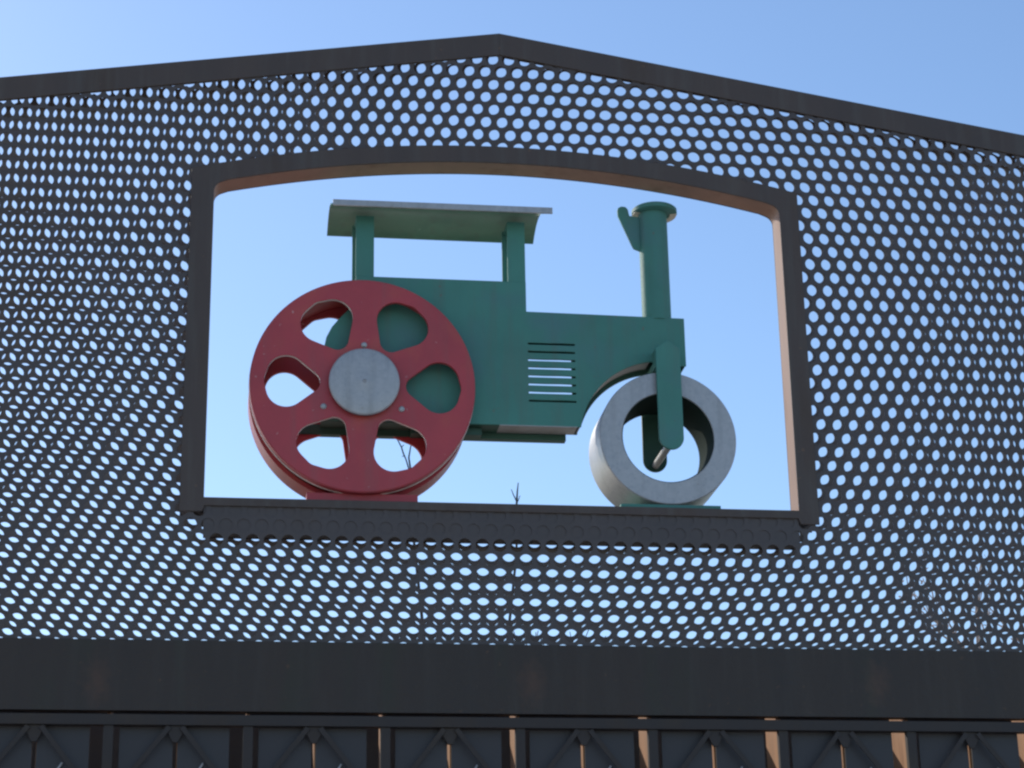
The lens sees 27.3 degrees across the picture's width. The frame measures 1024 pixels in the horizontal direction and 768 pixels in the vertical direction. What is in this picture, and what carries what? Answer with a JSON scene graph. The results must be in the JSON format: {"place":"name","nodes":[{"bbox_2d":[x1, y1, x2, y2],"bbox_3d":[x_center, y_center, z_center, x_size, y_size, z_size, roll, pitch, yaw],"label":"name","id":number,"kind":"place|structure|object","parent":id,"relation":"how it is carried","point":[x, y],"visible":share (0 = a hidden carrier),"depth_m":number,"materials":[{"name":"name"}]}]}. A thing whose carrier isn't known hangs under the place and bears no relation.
{"place":"outdoors","nodes":[
{"label":"outdoors","id":0,"kind":"place"},
{"bbox_2d":[0,0,1023,651],"label":"sky","id":1,"kind":"structure","parent":0,"point":[960,61],"materials":[{"name":"blue"}]},
{"label":"ground","id":2,"kind":"structure","parent":0,"visible":0},
{"bbox_2d":[397,440,609,645],"bbox_3d":[0.274,2.825,10.894,2.000,5.332,1.713,2,-20,-8],"label":"bare tree","id":3,"kind":"object","parent":2,"relation":"on","point":[417,571],"visible":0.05,"depth_m":11.59,"materials":[{"name":"brown plant"}]},
{"bbox_2d":[898,548,1018,647],"bbox_3d":[3.818,3.188,12.458,2.776,5.581,1.671,-8,-21,19],"label":"bare tree","id":4,"kind":"object","parent":2,"relation":"on","point":[975,608],"visible":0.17,"depth_m":13.25,"materials":[{"name":"brown plant"}]},
{"label":"pavement","id":5,"kind":"structure","parent":0,"visible":0},
{"bbox_2d":[0,712,1010,767],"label":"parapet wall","id":6,"kind":"structure","parent":5,"relation":"on","point":[235,747],"depth_m":7.37,"materials":[{"name":"black metal"}]},
{"bbox_2d":[0,713,1023,767],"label":"lattice girder","id":7,"kind":"object","parent":5,"relation":"on","point":[61,740],"visible":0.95,"depth_m":6.98,"materials":[{"name":"metal"}]},
{"bbox_2d":[0,33,1023,720],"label":"perforated sign","id":8,"kind":"object","parent":7,"relation":"on","point":[508,673],"visible":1,"depth_m":7.33,"materials":[{"name":"metal"}]},
{"bbox_2d":[248,199,735,508],"bbox_3d":[-0.077,-0.109,7.580,1.723,1.208,0.289,2,-20,-8],"label":"road roller","id":9,"kind":"object","parent":8,"relation":"on","point":[434,373],"visible":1,"depth_m":7.49,"materials":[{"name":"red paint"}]},
{"bbox_2d":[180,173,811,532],"bbox_3d":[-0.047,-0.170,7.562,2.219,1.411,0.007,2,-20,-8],"label":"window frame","id":10,"kind":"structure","parent":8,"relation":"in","point":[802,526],"depth_m":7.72,"materials":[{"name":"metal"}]},
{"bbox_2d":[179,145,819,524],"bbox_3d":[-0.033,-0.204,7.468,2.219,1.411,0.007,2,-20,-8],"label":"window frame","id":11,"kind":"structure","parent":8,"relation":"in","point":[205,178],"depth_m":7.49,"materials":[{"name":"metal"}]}
]}

